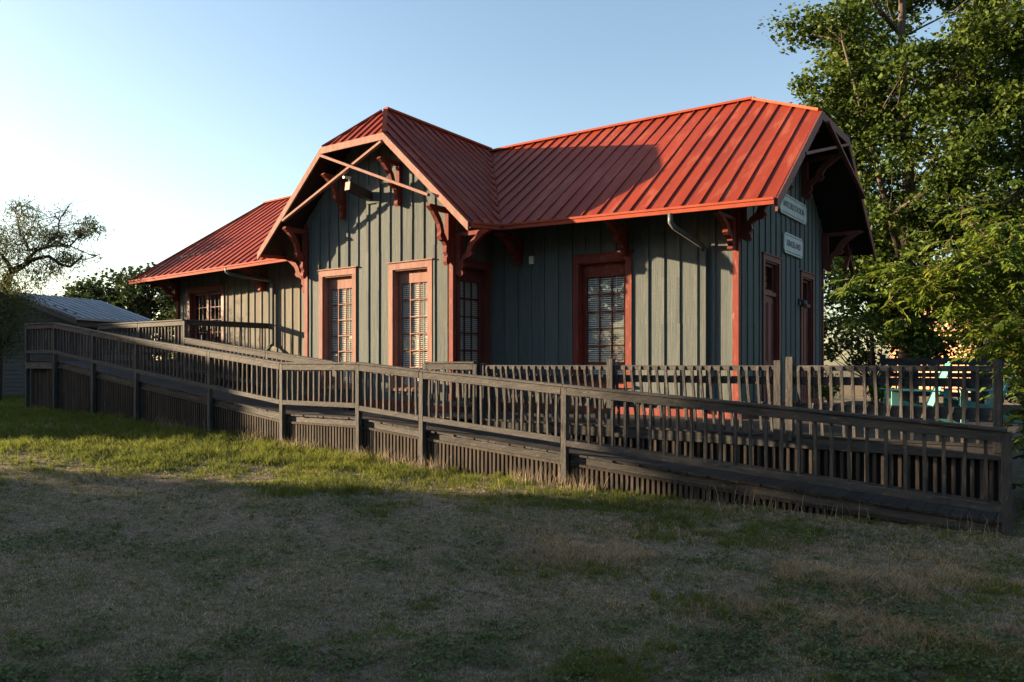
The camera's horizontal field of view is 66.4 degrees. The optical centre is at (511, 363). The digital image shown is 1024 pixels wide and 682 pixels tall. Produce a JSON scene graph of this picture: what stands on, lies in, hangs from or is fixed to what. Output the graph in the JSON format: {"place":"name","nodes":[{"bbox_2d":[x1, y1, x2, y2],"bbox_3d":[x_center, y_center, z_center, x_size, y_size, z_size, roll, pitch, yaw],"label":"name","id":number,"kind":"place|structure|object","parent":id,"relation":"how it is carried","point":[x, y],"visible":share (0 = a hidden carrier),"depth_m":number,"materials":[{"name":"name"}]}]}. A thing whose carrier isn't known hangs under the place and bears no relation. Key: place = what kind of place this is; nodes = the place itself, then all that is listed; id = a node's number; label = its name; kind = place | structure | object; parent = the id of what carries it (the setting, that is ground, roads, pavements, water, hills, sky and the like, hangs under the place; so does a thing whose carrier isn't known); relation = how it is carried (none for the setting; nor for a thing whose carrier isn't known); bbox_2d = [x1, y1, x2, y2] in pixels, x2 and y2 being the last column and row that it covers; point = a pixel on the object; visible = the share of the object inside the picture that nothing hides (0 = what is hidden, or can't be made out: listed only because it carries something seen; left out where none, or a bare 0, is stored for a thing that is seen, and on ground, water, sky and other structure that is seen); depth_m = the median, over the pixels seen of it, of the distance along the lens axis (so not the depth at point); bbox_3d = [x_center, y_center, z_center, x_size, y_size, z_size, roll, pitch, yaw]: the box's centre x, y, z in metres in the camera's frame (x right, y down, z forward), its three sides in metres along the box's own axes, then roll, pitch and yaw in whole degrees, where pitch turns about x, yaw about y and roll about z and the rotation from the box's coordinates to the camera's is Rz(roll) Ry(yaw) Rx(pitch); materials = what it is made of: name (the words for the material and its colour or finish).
{"place":"outdoors","nodes":[
{"label":"outdoors","id":0,"kind":"place"},
{"bbox_2d":[0,365,1023,681],"bbox_3d":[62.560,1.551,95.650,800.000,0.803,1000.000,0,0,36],"label":"lawn","id":1,"kind":"structure","parent":0,"point":[68,497],"depth_m":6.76,"materials":[{"name":"plant"}]},
{"bbox_2d":[0,191,115,400],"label":"mesquite tree","id":2,"kind":"object","parent":1,"relation":"on","point":[7,293],"visible":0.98,"depth_m":26.22,"materials":[{"name":"green plant"}]},
{"bbox_2d":[2,293,153,397],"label":"storage shed","id":3,"kind":"structure","parent":1,"relation":"on","point":[76,311],"depth_m":29.22,"materials":[{"name":"grey metal"}]},
{"bbox_2d":[59,276,159,334],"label":"oak tree","id":4,"kind":"object","parent":1,"relation":"on","point":[128,307],"visible":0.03,"depth_m":48.42,"materials":[{"name":"green plant"}]},
{"bbox_2d":[53,262,175,359],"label":"oak tree","id":5,"kind":"object","parent":1,"relation":"on","point":[138,291],"visible":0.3,"depth_m":45.41,"materials":[{"name":"green plant"}]},
{"bbox_2d":[157,305,175,359],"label":"tree","id":6,"kind":"object","parent":1,"relation":"on","point":[173,312],"visible":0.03,"depth_m":42.70,"materials":[{"name":"green plant"}]},
{"bbox_2d":[128,96,875,418],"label":"depot building","id":7,"kind":"structure","parent":1,"relation":"on","point":[655,240],"depth_m":17.25,"materials":[{"name":"paint"}]},
{"bbox_2d":[186,284,224,361],"bbox_3d":[-9.491,-1.237,24.345,2.020,2.375,0.235,0,0,36],"label":"door","id":8,"kind":"structure","parent":7,"relation":"in","point":[209,290],"depth_m":24.37,"materials":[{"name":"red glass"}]},
{"bbox_2d":[317,266,357,389],"bbox_3d":[-4.133,-0.837,18.780,1.380,2.895,0.276,0,0,36],"label":"window","id":9,"kind":"structure","parent":7,"relation":"in","point":[342,278],"depth_m":18.92,"materials":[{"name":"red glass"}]},
{"bbox_2d":[345,181,379,203],"bbox_3d":[-3.399,-3.910,17.701,0.430,0.440,0.740,0,0,36],"label":"box lamp","id":10,"kind":"object","parent":7,"relation":"attached to","point":[369,194],"visible":1,"depth_m":17.85,"materials":[{"name":"metal"}]},
{"bbox_2d":[386,258,433,391],"bbox_3d":[-2.213,-0.837,17.399,1.390,2.895,0.276,0,0,36],"label":"window","id":11,"kind":"structure","parent":7,"relation":"in","point":[400,273],"depth_m":17.55,"materials":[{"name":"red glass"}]},
{"bbox_2d":[456,260,492,391],"bbox_3d":[-0.905,-0.822,17.243,0.276,2.865,1.260,0,0,36],"label":"window","id":12,"kind":"structure","parent":7,"relation":"in","point":[476,272],"depth_m":17.50,"materials":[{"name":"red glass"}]},
{"bbox_2d":[529,256,534,263],"bbox_3d":[0.433,-2.265,17.104,0.110,0.170,0.080,0,0,36],"label":"alarm box","id":13,"kind":"object","parent":7,"relation":"attached to","point":[531,259],"visible":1,"depth_m":17.07,"materials":[{"name":"grey metal"}]},
{"bbox_2d":[571,250,633,387],"bbox_3d":[1.899,-0.897,16.179,1.450,2.775,0.276,0,0,36],"label":"window","id":14,"kind":"structure","parent":7,"relation":"in","point":[604,264],"depth_m":16.30,"materials":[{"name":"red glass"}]},
{"bbox_2d":[761,252,782,401],"bbox_3d":[5.275,-0.602,16.087,0.220,3.245,1.200,0,0,36],"label":"door","id":15,"kind":"structure","parent":7,"relation":"in","point":[771,299],"depth_m":16.30,"materials":[{"name":"red wood"}]},
{"bbox_2d":[779,194,805,224],"bbox_3d":[6.174,-3.405,17.165,0.040,0.450,1.960,0,0,36],"label":"name sign","id":16,"kind":"object","parent":7,"relation":"attached to","point":[792,208],"visible":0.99,"depth_m":17.13,"materials":[{"name":"white metal"}]},
{"bbox_2d":[783,232,802,258],"bbox_3d":[6.168,-2.590,17.157,0.040,0.440,1.380,0,0,36],"label":"name sign","id":17,"kind":"object","parent":7,"relation":"attached to","point":[792,245],"visible":1,"depth_m":17.07,"materials":[{"name":"white metal"}]},
{"bbox_2d":[798,299,806,306],"bbox_3d":[6.560,-1.380,17.626,0.185,0.180,0.140,0,0,36],"label":"wall lamp","id":18,"kind":"object","parent":7,"relation":"attached to","point":[802,302],"visible":1,"depth_m":17.61,"materials":[{"name":"black metal"}]},
{"bbox_2d":[799,270,815,402],"bbox_3d":[6.817,-0.552,18.230,0.220,3.145,1.160,0,0,36],"label":"door","id":19,"kind":"structure","parent":7,"relation":"in","point":[807,314],"depth_m":18.50,"materials":[{"name":"red wood"}]},
{"bbox_2d":[0,435,1023,681],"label":"clover","id":20,"kind":"object","parent":1,"relation":"on","point":[288,663],"visible":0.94,"depth_m":5.17,"materials":[{"name":"green plant"}]},
{"bbox_2d":[25,319,1016,536],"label":"wheelchair ramp","id":21,"kind":"structure","parent":1,"relation":"on","point":[138,385],"depth_m":13.11,"materials":[{"name":"brown wood"}]},
{"bbox_2d":[146,414,998,590],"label":"weed stalks","id":22,"kind":"object","parent":1,"relation":"on","point":[513,472],"visible":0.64,"depth_m":11.27,"materials":[{"name":"plant"}]},
{"bbox_2d":[351,401,1023,501],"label":"wooden deck","id":23,"kind":"structure","parent":1,"relation":"on","point":[974,470],"depth_m":11.25,"materials":[{"name":"brown wood"}]},
{"bbox_2d":[479,359,782,440],"bbox_3d":[1.704,0.520,13.047,5.552,1.201,0.284,0,0,36],"label":"picket fence","id":24,"kind":"object","parent":23,"relation":"on","point":[612,378],"visible":0.82,"depth_m":12.76,"materials":[{"name":"brown wood"}]},
{"bbox_2d":[811,371,840,403],"bbox_3d":[5.821,0.557,14.544,0.610,0.925,0.644,0,0,36],"label":"potted plant","id":25,"kind":"object","parent":23,"relation":"on","point":[825,391],"visible":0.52,"depth_m":14.50,"materials":[{"name":"green plant"}]},
{"bbox_2d":[866,373,898,404],"bbox_3d":[7.083,0.600,14.994,0.634,0.840,0.679,0,0,36],"label":"potted plant","id":26,"kind":"object","parent":23,"relation":"on","point":[880,392],"visible":0.42,"depth_m":14.94,"materials":[{"name":"green plant"}]},
{"bbox_2d":[786,357,1002,452],"bbox_3d":[5.078,0.510,10.584,2.666,1.221,0.162,0,0,36],"label":"picket fence","id":27,"kind":"object","parent":23,"relation":"on","point":[963,413],"visible":0.87,"depth_m":10.48,"materials":[{"name":"brown wood"}]},
{"bbox_2d":[879,361,956,422],"bbox_3d":[7.119,0.489,13.702,1.137,1.062,0.870,0,0,16],"label":"adirondack chair","id":28,"kind":"object","parent":23,"relation":"on","point":[894,396],"visible":0.51,"depth_m":13.50,"materials":[{"name":"teal paint"}]},
{"bbox_2d":[880,354,1022,402],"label":"deck railing","id":29,"kind":"object","parent":23,"relation":"on","point":[884,361],"visible":0.34,"depth_m":20.16,"materials":[{"name":"brown wood"}]},
{"bbox_2d":[942,363,1022,422],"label":"adirondack chair","id":30,"kind":"object","parent":23,"relation":"on","point":[956,402],"visible":0.41,"depth_m":13.51,"materials":[{"name":"teal paint"}]},
{"bbox_2d":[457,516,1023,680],"bbox_3d":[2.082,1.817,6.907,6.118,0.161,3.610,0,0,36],"label":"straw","id":31,"kind":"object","parent":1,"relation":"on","point":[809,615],"visible":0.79,"depth_m":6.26,"materials":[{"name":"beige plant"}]},
{"bbox_2d":[824,199,941,400],"bbox_3d":[14.340,-2.244,31.366,5.586,8.700,5.793,0,0,36],"label":"understorey tree","id":32,"kind":"object","parent":1,"relation":"on","point":[868,357],"visible":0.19,"depth_m":30.92,"materials":[{"name":"green plant"}]},
{"bbox_2d":[757,0,1023,401],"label":"shade tree","id":33,"kind":"object","parent":1,"relation":"on","point":[863,110],"visible":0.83,"depth_m":24.55,"materials":[{"name":"green plant"}]},
{"bbox_2d":[868,315,959,401],"bbox_3d":[12.710,0.266,24.872,2.543,3.735,2.323,0,0,-34],"label":"shrub","id":34,"kind":"object","parent":1,"relation":"on","point":[898,334],"visible":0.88,"depth_m":24.46,"materials":[{"name":"green plant"}]},
{"bbox_2d":[822,179,1023,490],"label":"lance leaf bush","id":35,"kind":"object","parent":1,"relation":"on","point":[951,279],"visible":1,"depth_m":10.48,"materials":[{"name":"green plant"}]},
{"bbox_2d":[890,301,1007,392],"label":"orange house","id":36,"kind":"structure","parent":1,"relation":"on","point":[893,353],"depth_m":50.50,"materials":[{"name":"paint"}]},
{"bbox_2d":[890,0,1023,357],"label":"shade tree","id":37,"kind":"object","parent":1,"relation":"on","point":[1001,150],"visible":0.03,"depth_m":34.77,"materials":[{"name":"green plant"}]},
{"bbox_2d":[935,233,1002,348],"bbox_3d":[16.589,-1.621,28.811,2.618,7.375,4.386,0,0,36],"label":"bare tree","id":38,"kind":"object","parent":1,"relation":"on","point":[978,346],"visible":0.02,"depth_m":28.42,"materials":[{"name":"brown plant"}]},
{"bbox_2d":[917,189,1022,403],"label":"understorey tree","id":39,"kind":"object","parent":1,"relation":"on","point":[951,343],"visible":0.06,"depth_m":30.26,"materials":[{"name":"green plant"}]},
{"bbox_2d":[957,347,1023,402],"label":"shrub","id":40,"kind":"object","parent":1,"relation":"on","point":[991,353],"visible":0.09,"depth_m":24.03,"materials":[{"name":"green plant"}]},
{"bbox_2d":[0,0,1023,364],"label":"sky","id":41,"kind":"structure","parent":0,"point":[173,121],"materials":[{"name":"blue"}]}
]}

